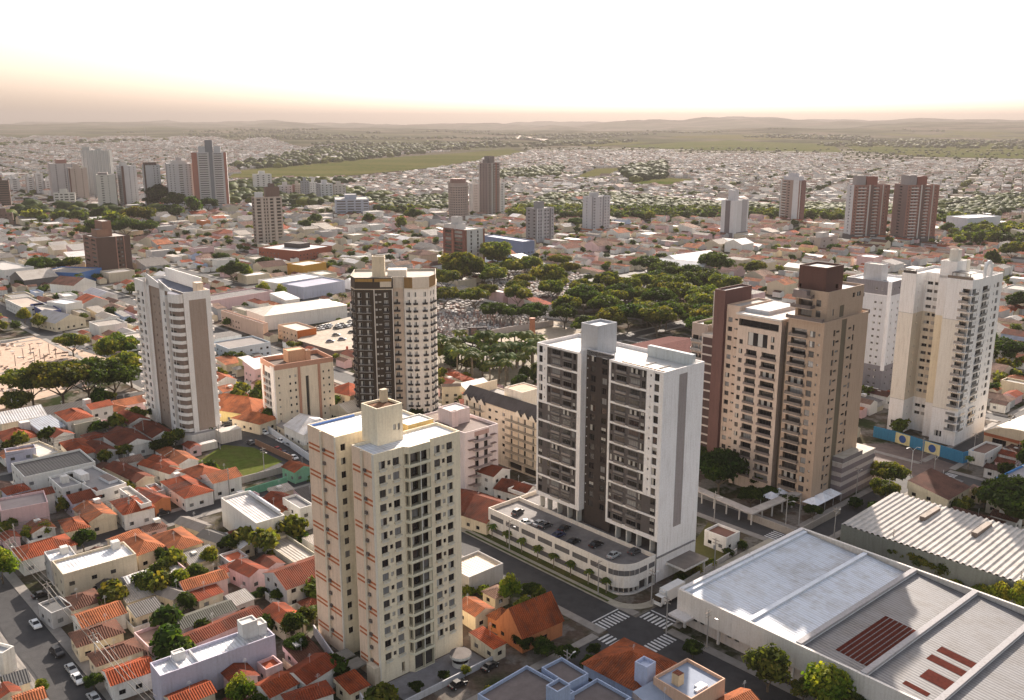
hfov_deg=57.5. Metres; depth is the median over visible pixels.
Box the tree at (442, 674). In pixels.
[437,670,449,678]
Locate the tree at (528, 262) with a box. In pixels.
[517,255,543,273]
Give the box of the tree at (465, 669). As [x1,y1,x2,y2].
[460,664,470,676]
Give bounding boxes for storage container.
[198,439,217,451]
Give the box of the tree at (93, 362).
[58,356,111,397]
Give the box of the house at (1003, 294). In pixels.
[1000,292,1012,304]
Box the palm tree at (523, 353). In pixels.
[516,352,531,365]
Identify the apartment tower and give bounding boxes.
[7,175,20,191]
[25,174,34,192]
[34,170,43,192]
[44,177,49,188]
[47,159,73,198]
[66,164,89,198]
[80,147,113,197]
[83,219,133,270]
[95,172,118,205]
[116,162,138,205]
[132,267,241,443]
[142,162,161,205]
[165,157,193,205]
[191,140,229,209]
[251,183,283,243]
[252,171,271,186]
[278,182,292,193]
[292,181,300,192]
[300,177,308,194]
[307,388,462,685]
[309,179,316,193]
[316,180,332,196]
[333,181,345,193]
[350,243,437,413]
[448,178,467,219]
[469,180,478,214]
[479,156,499,214]
[500,179,504,213]
[526,201,553,242]
[536,319,707,582]
[582,192,609,229]
[690,261,875,505]
[720,190,748,237]
[779,173,805,219]
[842,175,889,239]
[847,262,901,390]
[887,248,1002,445]
[889,175,939,241]
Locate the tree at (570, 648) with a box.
[553,644,579,658]
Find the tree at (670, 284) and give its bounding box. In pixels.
[657,281,683,293]
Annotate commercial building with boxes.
[0,232,7,242]
[0,252,14,262]
[0,261,33,282]
[0,404,46,430]
[4,292,34,303]
[10,268,57,289]
[11,449,95,490]
[14,237,31,243]
[18,259,26,264]
[28,236,50,245]
[31,309,85,331]
[35,233,57,236]
[43,400,83,417]
[44,544,75,585]
[47,244,66,256]
[47,298,82,313]
[48,241,67,245]
[49,276,95,292]
[52,266,101,280]
[52,539,137,597]
[53,238,70,242]
[63,250,84,257]
[66,243,83,251]
[74,293,109,309]
[83,287,117,298]
[89,318,127,335]
[100,268,134,282]
[123,332,140,351]
[125,229,142,234]
[130,236,152,247]
[136,257,170,271]
[146,248,174,257]
[150,615,276,699]
[151,239,173,248]
[154,224,175,231]
[157,244,180,250]
[180,227,201,232]
[186,239,196,246]
[189,246,213,252]
[195,253,212,261]
[196,219,210,227]
[197,228,219,236]
[210,287,272,308]
[212,229,232,236]
[212,257,234,268]
[221,310,267,338]
[221,490,285,552]
[232,227,253,234]
[233,230,251,236]
[237,215,252,221]
[237,221,252,227]
[237,271,269,284]
[242,353,281,385]
[245,256,263,263]
[253,259,287,274]
[258,273,323,291]
[259,241,331,260]
[274,258,292,263]
[278,236,301,243]
[278,322,316,341]
[281,277,344,298]
[283,413,323,449]
[288,222,302,227]
[298,226,318,235]
[299,215,309,220]
[307,270,336,276]
[311,222,329,225]
[314,229,336,236]
[318,225,337,233]
[320,241,343,250]
[339,257,360,260]
[343,232,367,243]
[344,222,360,226]
[345,278,350,289]
[348,223,369,232]
[350,254,371,260]
[360,236,379,244]
[363,219,382,223]
[367,223,384,230]
[395,236,414,244]
[401,224,421,233]
[406,217,417,224]
[409,249,436,260]
[413,242,435,249]
[421,229,438,236]
[423,215,440,225]
[436,244,442,250]
[437,231,442,237]
[447,276,475,286]
[462,551,502,589]
[465,215,483,221]
[470,218,488,225]
[478,665,574,699]
[485,234,534,255]
[485,250,515,261]
[509,213,525,218]
[510,253,527,258]
[541,657,587,690]
[554,242,581,253]
[556,223,575,232]
[574,678,630,699]
[584,240,612,251]
[586,232,601,237]
[607,228,629,237]
[618,224,637,229]
[630,336,690,352]
[632,681,672,699]
[636,231,661,237]
[647,258,714,271]
[653,658,724,699]
[664,250,712,260]
[671,216,685,222]
[679,223,700,234]
[682,243,706,249]
[693,232,711,239]
[703,223,719,227]
[705,217,720,224]
[705,238,727,250]
[724,238,753,251]
[734,232,757,238]
[742,237,756,241]
[752,224,775,232]
[759,233,782,238]
[760,228,779,233]
[819,222,839,228]
[856,254,882,265]
[881,259,903,271]
[906,246,931,253]
[908,254,927,265]
[946,214,1000,230]
[946,245,964,256]
[983,248,1000,254]
[994,264,1009,275]
[996,464,1023,477]
[999,241,1010,246]
[1002,284,1023,292]
[1010,228,1023,234]
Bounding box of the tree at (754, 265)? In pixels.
[743,260,767,271]
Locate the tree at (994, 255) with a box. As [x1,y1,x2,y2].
[984,249,1001,262]
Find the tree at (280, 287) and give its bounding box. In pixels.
[274,284,287,291]
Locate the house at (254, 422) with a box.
[231,410,276,434]
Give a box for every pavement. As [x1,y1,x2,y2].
[0,249,1023,699]
[461,527,773,608]
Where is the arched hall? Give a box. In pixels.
[983,415,1023,448]
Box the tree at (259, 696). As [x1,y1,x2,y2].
[247,693,267,699]
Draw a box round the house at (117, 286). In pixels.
[113,282,122,289]
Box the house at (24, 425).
[0,420,38,449]
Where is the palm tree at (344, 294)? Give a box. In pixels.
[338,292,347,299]
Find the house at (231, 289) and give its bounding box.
[227,288,239,291]
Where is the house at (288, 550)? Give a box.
[265,534,313,564]
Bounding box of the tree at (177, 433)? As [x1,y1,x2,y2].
[161,428,184,447]
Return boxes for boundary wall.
[241,467,281,483]
[245,477,287,492]
[255,439,291,459]
[268,426,308,459]
[313,625,363,699]
[405,656,492,699]
[450,320,553,340]
[483,299,567,320]
[652,548,736,604]
[748,507,840,533]
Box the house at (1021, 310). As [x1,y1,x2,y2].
[1006,304,1023,314]
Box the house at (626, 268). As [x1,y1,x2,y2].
[611,263,629,271]
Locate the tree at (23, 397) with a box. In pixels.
[0,389,34,409]
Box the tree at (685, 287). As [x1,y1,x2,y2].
[669,281,695,302]
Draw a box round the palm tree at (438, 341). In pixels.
[437,339,441,348]
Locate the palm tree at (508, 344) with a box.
[499,341,516,369]
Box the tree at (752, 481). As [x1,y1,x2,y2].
[749,473,762,482]
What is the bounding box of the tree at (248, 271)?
[238,266,252,273]
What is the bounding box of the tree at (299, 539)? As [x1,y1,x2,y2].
[296,531,308,542]
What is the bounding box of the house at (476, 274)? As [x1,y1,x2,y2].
[471,272,492,281]
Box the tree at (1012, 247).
[997,241,1023,257]
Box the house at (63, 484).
[48,471,85,502]
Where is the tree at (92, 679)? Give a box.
[81,672,105,689]
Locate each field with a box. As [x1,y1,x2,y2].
[229,149,521,177]
[569,140,644,145]
[574,168,617,177]
[619,140,841,151]
[634,178,690,184]
[664,133,838,139]
[845,141,1023,158]
[878,130,1023,138]
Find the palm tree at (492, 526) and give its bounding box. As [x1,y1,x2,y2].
[487,523,497,537]
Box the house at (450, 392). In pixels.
[441,383,460,405]
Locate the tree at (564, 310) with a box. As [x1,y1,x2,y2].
[548,303,577,328]
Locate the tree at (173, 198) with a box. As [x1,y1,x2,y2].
[160,192,185,204]
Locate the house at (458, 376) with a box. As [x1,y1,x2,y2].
[444,371,474,381]
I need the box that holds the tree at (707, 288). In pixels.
[685,284,717,294]
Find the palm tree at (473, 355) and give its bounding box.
[461,351,483,377]
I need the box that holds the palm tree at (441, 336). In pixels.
[437,333,446,338]
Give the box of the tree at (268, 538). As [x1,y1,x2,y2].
[248,526,280,553]
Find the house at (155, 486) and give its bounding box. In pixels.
[145,483,165,494]
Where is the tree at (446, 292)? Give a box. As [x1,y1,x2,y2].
[436,286,458,307]
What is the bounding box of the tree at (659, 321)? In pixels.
[644,318,667,331]
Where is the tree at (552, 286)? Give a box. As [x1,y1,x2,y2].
[538,279,564,296]
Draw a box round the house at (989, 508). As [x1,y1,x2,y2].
[985,500,1023,524]
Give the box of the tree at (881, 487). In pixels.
[869,477,901,498]
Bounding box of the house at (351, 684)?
[333,669,370,699]
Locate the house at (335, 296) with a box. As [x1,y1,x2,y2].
[333,292,350,300]
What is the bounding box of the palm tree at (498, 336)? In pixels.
[493,332,509,342]
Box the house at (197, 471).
[179,463,219,481]
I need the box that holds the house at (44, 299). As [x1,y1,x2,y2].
[38,297,55,301]
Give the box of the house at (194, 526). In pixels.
[173,513,214,535]
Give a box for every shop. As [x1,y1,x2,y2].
[5,296,47,316]
[30,302,60,313]
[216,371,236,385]
[287,260,326,274]
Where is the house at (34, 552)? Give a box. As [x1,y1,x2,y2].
[9,533,77,575]
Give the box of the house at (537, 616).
[495,591,564,653]
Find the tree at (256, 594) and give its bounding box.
[251,591,262,603]
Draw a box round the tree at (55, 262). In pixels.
[45,258,67,267]
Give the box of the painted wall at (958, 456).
[873,426,973,462]
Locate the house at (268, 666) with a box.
[257,655,282,679]
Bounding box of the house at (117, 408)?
[113,403,132,412]
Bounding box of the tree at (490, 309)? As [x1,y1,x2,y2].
[478,302,506,319]
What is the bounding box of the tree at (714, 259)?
[697,251,736,269]
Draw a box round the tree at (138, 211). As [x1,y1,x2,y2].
[119,206,157,220]
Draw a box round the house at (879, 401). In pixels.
[861,393,882,411]
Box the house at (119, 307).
[103,303,125,310]
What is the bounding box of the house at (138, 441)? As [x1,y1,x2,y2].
[102,426,153,457]
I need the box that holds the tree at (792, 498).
[779,494,798,506]
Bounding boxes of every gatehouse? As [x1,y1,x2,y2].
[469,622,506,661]
[967,441,1001,466]
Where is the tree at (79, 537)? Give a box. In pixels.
[69,528,96,551]
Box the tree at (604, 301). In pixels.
[586,294,624,310]
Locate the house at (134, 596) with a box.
[120,583,156,619]
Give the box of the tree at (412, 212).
[403,208,424,218]
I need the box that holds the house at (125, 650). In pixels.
[86,637,144,680]
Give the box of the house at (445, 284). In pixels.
[436,283,454,286]
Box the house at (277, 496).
[263,491,289,509]
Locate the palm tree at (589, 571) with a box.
[582,568,593,583]
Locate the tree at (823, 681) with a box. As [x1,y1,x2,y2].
[801,661,856,699]
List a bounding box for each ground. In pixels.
[0,116,1023,699]
[437,339,536,386]
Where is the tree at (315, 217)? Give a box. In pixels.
[307,213,322,222]
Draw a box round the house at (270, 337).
[263,332,277,342]
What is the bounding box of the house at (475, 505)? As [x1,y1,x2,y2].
[461,488,505,534]
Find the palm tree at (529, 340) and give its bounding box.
[523,338,541,360]
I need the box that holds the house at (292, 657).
[282,636,322,668]
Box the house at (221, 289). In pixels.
[216,286,228,292]
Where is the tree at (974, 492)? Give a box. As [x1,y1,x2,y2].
[971,486,985,508]
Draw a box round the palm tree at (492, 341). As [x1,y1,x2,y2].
[484,338,498,356]
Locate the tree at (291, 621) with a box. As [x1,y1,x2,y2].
[279,611,304,635]
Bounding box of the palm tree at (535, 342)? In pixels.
[530,339,544,346]
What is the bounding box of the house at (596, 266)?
[591,263,603,269]
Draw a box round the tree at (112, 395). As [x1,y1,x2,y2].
[105,391,117,400]
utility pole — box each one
[43,581,51,603]
[89,632,98,652]
[506,519,514,550]
[596,560,601,594]
[649,569,658,603]
[664,596,671,633]
[706,610,717,647]
[712,538,718,570]
[713,491,722,520]
[785,495,794,524]
[797,496,803,524]
[833,507,840,537]
[856,467,862,494]
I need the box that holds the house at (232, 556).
[217,549,247,569]
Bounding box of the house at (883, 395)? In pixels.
[867,388,889,408]
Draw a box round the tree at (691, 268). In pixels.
[678,264,703,271]
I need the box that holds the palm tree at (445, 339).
[439,337,455,343]
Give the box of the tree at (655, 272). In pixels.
[646,270,674,275]
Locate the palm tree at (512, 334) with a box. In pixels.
[504,331,518,340]
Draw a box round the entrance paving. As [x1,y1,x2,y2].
[388,651,484,699]
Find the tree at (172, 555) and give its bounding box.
[159,546,187,565]
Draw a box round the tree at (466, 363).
[460,358,479,372]
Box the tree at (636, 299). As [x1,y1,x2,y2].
[630,297,652,303]
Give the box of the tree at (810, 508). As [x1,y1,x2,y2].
[803,504,823,518]
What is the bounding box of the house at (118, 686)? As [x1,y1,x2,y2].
[101,655,152,699]
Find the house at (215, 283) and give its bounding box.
[212,280,223,287]
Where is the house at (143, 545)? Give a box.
[120,532,165,570]
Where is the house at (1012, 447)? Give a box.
[1005,443,1021,452]
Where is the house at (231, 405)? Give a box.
[218,393,263,421]
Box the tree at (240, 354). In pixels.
[234,352,246,356]
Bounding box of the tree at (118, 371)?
[81,358,141,399]
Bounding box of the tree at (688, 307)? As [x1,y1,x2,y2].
[678,302,698,312]
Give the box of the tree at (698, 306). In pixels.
[692,302,712,309]
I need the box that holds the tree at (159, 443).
[148,437,175,449]
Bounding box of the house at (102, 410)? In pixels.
[82,398,113,419]
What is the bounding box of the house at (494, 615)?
[486,601,506,633]
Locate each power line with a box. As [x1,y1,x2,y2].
[0,438,53,456]
[6,540,51,586]
[14,494,129,531]
[42,583,97,636]
[53,419,143,443]
[88,633,156,699]
[129,469,228,501]
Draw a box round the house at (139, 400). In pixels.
[111,395,145,409]
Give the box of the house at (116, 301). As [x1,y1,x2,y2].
[105,297,125,306]
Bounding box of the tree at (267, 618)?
[257,613,275,630]
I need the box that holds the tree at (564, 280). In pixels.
[545,277,569,295]
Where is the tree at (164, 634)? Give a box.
[148,622,182,660]
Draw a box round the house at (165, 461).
[147,454,178,467]
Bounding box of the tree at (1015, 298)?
[1005,291,1023,306]
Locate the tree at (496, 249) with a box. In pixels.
[479,241,511,262]
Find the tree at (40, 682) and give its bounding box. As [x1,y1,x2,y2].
[34,678,49,689]
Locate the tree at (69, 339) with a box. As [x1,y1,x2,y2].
[51,333,89,356]
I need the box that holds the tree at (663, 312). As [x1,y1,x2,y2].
[639,305,677,336]
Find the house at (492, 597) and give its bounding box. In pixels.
[481,584,509,609]
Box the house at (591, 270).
[580,266,604,275]
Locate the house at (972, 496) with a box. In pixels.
[969,484,981,503]
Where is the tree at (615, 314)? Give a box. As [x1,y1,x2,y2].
[595,306,627,324]
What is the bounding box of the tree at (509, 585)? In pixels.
[498,572,522,603]
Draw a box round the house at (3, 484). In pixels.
[0,481,12,497]
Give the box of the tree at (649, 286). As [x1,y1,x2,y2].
[645,283,653,288]
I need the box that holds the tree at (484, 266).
[476,262,498,283]
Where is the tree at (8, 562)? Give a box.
[0,546,20,583]
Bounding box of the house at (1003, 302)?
[999,298,1007,305]
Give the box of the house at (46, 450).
[16,441,62,457]
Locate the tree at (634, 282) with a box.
[618,276,642,287]
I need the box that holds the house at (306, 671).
[285,652,336,688]
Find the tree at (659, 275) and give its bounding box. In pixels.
[650,272,665,277]
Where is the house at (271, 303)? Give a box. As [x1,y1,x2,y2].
[266,300,279,305]
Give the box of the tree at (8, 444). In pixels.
[0,439,16,448]
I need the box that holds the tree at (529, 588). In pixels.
[520,582,543,595]
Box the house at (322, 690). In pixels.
[280,674,335,699]
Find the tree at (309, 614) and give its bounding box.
[296,605,317,629]
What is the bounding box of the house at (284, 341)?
[282,339,296,347]
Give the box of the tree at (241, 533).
[231,525,254,542]
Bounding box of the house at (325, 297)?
[319,295,333,299]
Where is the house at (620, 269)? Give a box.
[613,266,623,272]
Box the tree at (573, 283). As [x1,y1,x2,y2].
[568,278,592,288]
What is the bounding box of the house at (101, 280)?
[96,277,106,283]
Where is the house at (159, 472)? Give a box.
[137,459,182,482]
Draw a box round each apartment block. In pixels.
[260,346,334,423]
[423,403,497,490]
[462,379,536,477]
[810,231,837,248]
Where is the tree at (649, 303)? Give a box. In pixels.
[634,300,655,322]
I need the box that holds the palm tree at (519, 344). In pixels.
[511,342,524,367]
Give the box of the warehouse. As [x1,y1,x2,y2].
[668,527,1023,699]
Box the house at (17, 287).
[12,283,25,291]
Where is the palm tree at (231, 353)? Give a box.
[227,351,237,355]
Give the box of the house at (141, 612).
[126,596,161,633]
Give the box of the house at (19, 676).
[2,666,31,692]
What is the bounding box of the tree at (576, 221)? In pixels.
[567,217,581,225]
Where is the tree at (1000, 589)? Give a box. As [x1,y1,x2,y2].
[985,580,1010,600]
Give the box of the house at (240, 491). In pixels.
[236,490,259,495]
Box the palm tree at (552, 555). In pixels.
[547,553,559,567]
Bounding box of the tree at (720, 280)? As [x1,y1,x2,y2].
[707,272,742,287]
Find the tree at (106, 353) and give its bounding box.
[93,337,114,356]
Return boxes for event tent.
[760,488,788,503]
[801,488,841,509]
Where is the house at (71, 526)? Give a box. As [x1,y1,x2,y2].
[58,513,90,540]
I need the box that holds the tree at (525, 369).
[518,365,530,382]
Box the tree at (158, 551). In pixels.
[154,547,165,558]
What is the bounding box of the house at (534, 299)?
[524,297,551,311]
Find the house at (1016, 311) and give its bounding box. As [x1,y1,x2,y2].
[1008,307,1019,314]
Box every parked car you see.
[29,618,41,629]
[31,590,50,599]
[49,644,64,657]
[64,662,78,674]
[70,672,83,684]
[86,691,100,699]
[156,510,170,515]
[222,421,231,425]
[246,439,254,444]
[292,454,298,459]
[447,678,467,690]
[480,660,499,672]
[511,508,524,515]
[519,518,533,524]
[532,519,546,526]
[538,521,552,528]
[551,531,565,537]
[557,524,570,531]
[566,537,580,544]
[588,540,603,548]
[606,550,620,559]
[627,547,640,555]
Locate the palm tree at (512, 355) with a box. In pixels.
[506,352,517,379]
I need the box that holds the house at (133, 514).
[110,490,154,529]
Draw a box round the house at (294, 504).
[282,494,312,530]
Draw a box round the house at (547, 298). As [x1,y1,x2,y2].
[539,295,551,301]
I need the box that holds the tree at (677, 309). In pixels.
[652,300,685,328]
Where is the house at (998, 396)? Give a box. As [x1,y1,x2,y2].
[987,391,1016,407]
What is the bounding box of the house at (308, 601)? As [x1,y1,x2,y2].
[297,597,316,616]
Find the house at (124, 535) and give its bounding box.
[105,523,142,544]
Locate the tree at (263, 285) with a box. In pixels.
[255,281,270,289]
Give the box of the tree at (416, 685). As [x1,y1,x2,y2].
[407,680,423,692]
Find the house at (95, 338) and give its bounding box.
[91,335,104,343]
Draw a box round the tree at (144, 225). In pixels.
[137,220,159,233]
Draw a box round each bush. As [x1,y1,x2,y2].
[267,549,275,555]
[462,584,476,595]
[477,584,489,595]
[677,573,688,579]
[691,566,703,573]
[705,558,716,565]
[722,547,734,555]
[737,540,748,548]
[847,497,863,507]
[866,501,877,508]
[950,579,963,584]
[971,583,987,593]
[1012,355,1023,366]
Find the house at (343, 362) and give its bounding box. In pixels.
[336,356,351,368]
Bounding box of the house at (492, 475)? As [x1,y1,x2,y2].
[477,459,510,495]
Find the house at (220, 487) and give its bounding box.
[201,464,242,499]
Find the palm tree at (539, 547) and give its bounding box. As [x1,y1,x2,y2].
[532,544,542,559]
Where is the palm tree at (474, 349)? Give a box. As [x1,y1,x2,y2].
[465,347,480,351]
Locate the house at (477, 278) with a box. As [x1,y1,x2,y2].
[471,275,480,282]
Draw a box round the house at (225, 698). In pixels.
[222,696,246,699]
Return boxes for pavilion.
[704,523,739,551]
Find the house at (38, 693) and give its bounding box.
[10,682,47,699]
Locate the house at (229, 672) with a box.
[221,658,259,696]
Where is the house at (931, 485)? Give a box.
[907,468,970,507]
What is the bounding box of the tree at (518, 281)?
[504,278,529,287]
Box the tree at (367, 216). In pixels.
[362,212,374,221]
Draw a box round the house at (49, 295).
[43,293,53,297]
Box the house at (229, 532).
[224,524,236,549]
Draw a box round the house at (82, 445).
[59,435,95,462]
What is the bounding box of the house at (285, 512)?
[261,497,288,515]
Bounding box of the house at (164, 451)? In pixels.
[154,446,173,455]
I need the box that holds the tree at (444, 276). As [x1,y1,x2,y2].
[436,269,460,286]
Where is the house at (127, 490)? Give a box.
[119,486,151,508]
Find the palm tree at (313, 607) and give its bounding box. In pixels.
[308,605,317,623]
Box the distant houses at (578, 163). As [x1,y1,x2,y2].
[0,135,1023,551]
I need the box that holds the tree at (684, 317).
[679,313,691,322]
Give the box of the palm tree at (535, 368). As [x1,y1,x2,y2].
[529,362,536,373]
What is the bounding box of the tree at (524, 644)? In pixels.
[511,634,534,649]
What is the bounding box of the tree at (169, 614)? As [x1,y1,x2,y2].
[149,603,184,626]
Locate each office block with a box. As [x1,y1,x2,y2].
[0,177,11,205]
[0,208,13,224]
[53,189,75,202]
[334,193,368,213]
[443,216,484,261]
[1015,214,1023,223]
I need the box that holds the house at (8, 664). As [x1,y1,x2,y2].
[0,643,16,675]
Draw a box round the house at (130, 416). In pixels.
[118,409,151,428]
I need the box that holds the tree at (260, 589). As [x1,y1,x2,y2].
[256,586,268,593]
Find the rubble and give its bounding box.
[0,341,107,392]
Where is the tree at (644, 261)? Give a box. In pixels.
[629,255,662,272]
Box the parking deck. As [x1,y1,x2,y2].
[297,317,352,358]
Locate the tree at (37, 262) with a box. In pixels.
[24,256,51,268]
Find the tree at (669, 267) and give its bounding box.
[648,260,681,273]
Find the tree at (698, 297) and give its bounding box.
[683,292,713,303]
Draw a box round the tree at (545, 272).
[528,264,568,292]
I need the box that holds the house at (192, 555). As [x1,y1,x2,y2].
[182,544,219,573]
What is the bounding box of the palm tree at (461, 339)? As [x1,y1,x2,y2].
[449,336,468,356]
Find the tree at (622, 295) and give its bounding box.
[600,289,630,299]
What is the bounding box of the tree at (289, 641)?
[282,632,309,650]
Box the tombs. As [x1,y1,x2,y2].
[437,271,658,315]
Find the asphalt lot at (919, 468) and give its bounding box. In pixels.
[863,444,960,475]
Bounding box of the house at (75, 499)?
[62,487,101,516]
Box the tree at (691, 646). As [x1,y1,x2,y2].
[682,638,704,657]
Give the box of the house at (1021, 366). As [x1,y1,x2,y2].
[1016,359,1023,369]
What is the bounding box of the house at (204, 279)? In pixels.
[201,276,207,282]
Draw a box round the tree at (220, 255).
[211,252,229,258]
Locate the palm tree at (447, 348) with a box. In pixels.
[443,345,456,367]
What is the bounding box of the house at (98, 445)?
[86,439,117,464]
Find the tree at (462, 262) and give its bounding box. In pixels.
[438,251,484,278]
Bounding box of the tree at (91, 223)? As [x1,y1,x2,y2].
[83,217,112,227]
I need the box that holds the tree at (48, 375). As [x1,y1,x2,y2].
[22,360,91,403]
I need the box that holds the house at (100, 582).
[95,578,113,587]
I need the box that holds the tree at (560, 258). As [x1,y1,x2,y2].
[546,254,572,264]
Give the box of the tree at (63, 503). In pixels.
[55,495,69,514]
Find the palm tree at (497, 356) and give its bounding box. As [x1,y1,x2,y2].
[488,351,509,381]
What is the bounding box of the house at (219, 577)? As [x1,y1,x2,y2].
[178,563,228,595]
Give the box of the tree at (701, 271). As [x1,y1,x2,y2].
[694,268,708,275]
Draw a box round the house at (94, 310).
[86,305,104,317]
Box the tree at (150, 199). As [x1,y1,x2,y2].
[141,196,159,203]
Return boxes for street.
[0,182,1023,699]
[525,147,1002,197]
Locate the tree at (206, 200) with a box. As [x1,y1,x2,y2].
[199,197,217,209]
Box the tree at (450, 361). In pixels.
[443,350,460,368]
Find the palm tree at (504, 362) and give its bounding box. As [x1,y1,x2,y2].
[495,358,515,385]
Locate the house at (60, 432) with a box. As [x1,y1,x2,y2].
[47,424,74,448]
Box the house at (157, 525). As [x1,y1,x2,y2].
[140,515,167,536]
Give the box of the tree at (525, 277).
[513,273,536,280]
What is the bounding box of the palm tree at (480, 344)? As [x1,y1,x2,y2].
[475,342,489,359]
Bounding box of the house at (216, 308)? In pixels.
[211,303,226,319]
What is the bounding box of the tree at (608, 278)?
[592,271,622,285]
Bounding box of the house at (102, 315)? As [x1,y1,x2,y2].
[95,311,119,320]
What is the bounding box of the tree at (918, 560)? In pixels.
[906,551,936,569]
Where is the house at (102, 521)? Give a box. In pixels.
[72,497,117,534]
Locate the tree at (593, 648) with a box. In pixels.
[586,643,600,654]
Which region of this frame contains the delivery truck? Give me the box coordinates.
[653,578,684,606]
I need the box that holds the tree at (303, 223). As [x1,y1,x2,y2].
[297,220,311,226]
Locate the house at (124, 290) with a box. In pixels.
[122,285,128,292]
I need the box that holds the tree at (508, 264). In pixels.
[498,259,520,277]
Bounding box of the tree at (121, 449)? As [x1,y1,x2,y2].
[114,443,133,456]
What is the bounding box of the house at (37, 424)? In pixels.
[28,415,65,442]
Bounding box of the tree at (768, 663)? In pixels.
[741,642,792,692]
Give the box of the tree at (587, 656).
[579,654,593,667]
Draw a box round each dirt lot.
[0,337,105,408]
[466,320,580,349]
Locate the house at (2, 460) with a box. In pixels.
[0,450,6,466]
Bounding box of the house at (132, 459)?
[116,450,143,467]
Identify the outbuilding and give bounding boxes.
[154,585,189,610]
[177,597,237,633]
[190,583,223,609]
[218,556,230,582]
[225,585,255,611]
[237,355,252,365]
[329,399,360,418]
[508,481,535,498]
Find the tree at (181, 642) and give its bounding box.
[164,635,196,656]
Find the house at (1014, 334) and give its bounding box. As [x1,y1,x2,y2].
[1001,328,1023,340]
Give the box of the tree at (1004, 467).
[997,461,1014,473]
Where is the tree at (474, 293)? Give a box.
[458,287,490,309]
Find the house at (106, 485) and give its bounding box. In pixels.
[64,465,126,508]
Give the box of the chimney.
[529,317,534,333]
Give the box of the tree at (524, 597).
[513,594,531,605]
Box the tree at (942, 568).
[933,563,950,576]
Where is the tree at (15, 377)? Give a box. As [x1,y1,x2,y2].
[0,362,43,405]
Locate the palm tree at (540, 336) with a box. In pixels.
[534,334,547,339]
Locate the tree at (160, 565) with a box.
[148,558,170,573]
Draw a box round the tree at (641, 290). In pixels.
[633,286,647,297]
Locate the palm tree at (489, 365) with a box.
[481,361,498,380]
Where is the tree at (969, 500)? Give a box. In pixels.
[962,495,974,509]
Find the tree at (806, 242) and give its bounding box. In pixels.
[799,240,812,244]
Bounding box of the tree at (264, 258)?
[255,256,274,262]
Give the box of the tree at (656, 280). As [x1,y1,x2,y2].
[651,274,675,286]
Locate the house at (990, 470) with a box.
[983,463,1001,478]
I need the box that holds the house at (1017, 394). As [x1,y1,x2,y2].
[1003,389,1023,404]
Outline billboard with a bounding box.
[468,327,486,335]
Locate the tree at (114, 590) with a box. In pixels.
[97,578,129,604]
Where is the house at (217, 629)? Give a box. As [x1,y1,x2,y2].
[182,605,263,645]
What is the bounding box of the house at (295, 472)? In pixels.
[281,456,309,483]
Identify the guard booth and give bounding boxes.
[450,647,470,668]
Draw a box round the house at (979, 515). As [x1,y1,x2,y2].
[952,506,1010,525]
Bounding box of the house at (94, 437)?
[80,432,103,441]
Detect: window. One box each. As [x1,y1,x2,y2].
[340,423,452,632]
[375,289,435,411]
[379,461,384,469]
[379,475,384,483]
[380,489,385,497]
[380,504,385,511]
[381,517,386,525]
[381,532,386,539]
[382,545,387,553]
[382,559,387,567]
[383,573,388,580]
[383,586,388,594]
[384,600,389,607]
[384,613,389,620]
[385,626,389,633]
[385,639,390,647]
[385,652,390,659]
[393,457,398,464]
[393,471,398,479]
[394,485,399,493]
[394,499,399,507]
[394,513,399,520]
[395,527,400,534]
[395,540,400,548]
[396,554,401,561]
[396,567,401,575]
[397,581,401,588]
[397,594,402,602]
[397,607,402,615]
[398,621,403,628]
[398,633,403,641]
[399,646,403,653]
[410,452,415,462]
[411,466,416,475]
[411,480,416,489]
[411,494,416,503]
[412,508,417,517]
[412,522,417,531]
[413,536,418,544]
[413,549,418,557]
[413,562,418,571]
[414,576,419,584]
[414,589,419,597]
[414,602,419,610]
[415,615,420,623]
[415,628,420,636]
[415,641,420,648]
[421,450,425,458]
[421,464,426,472]
[422,477,426,486]
[422,491,426,500]
[422,505,426,513]
[423,518,427,527]
[423,532,427,540]
[423,545,427,554]
[424,558,428,566]
[424,572,428,580]
[424,585,428,593]
[425,598,429,605]
[425,611,429,618]
[425,624,429,631]
[436,526,440,533]
[436,539,440,546]
[436,552,441,559]
[436,565,441,572]
[437,578,441,585]
[437,591,441,598]
[437,604,442,611]
[438,616,442,623]
[438,629,442,636]
[448,535,452,542]
[448,548,452,555]
[448,560,453,567]
[449,573,453,580]
[449,586,453,593]
[449,599,453,606]
[449,611,453,618]
[450,623,454,630]
[538,346,606,510]
[613,495,622,501]
[613,504,621,511]
[613,514,621,520]
[614,455,623,462]
[614,465,623,472]
[614,475,622,481]
[614,485,622,491]
[615,425,624,432]
[615,435,624,442]
[615,445,623,452]
[616,385,625,391]
[616,395,625,401]
[616,405,624,411]
[616,416,624,422]
[617,364,626,371]
[617,375,625,381]
[626,509,635,516]
[626,519,634,525]
[627,480,636,486]
[627,490,635,496]
[627,499,635,506]
[628,450,637,456]
[628,460,636,466]
[628,470,636,476]
[629,419,638,426]
[629,430,637,436]
[629,440,637,446]
[630,389,639,395]
[630,399,638,405]
[630,409,638,416]
[631,368,640,374]
[631,378,639,384]
[649,527,653,534]
[650,498,654,505]
[650,508,654,514]
[652,447,656,454]
[653,416,657,423]
[653,426,657,433]
[654,395,658,402]
[655,373,659,380]
[693,291,859,480]
[783,471,795,478]
[783,480,794,488]
[784,461,796,469]
[785,443,797,451]
[785,452,796,460]
[786,434,798,441]
[787,424,799,432]
[788,405,800,413]
[788,415,799,422]
[789,396,801,403]
[790,377,802,384]
[790,386,802,393]
[791,367,803,374]
[792,347,805,354]
[792,357,804,364]
[793,338,805,344]
[794,328,806,334]
[911,281,998,405]
[934,430,940,436]
[992,438,1005,446]
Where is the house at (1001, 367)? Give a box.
[991,362,1012,374]
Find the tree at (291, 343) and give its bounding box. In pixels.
[286,341,294,347]

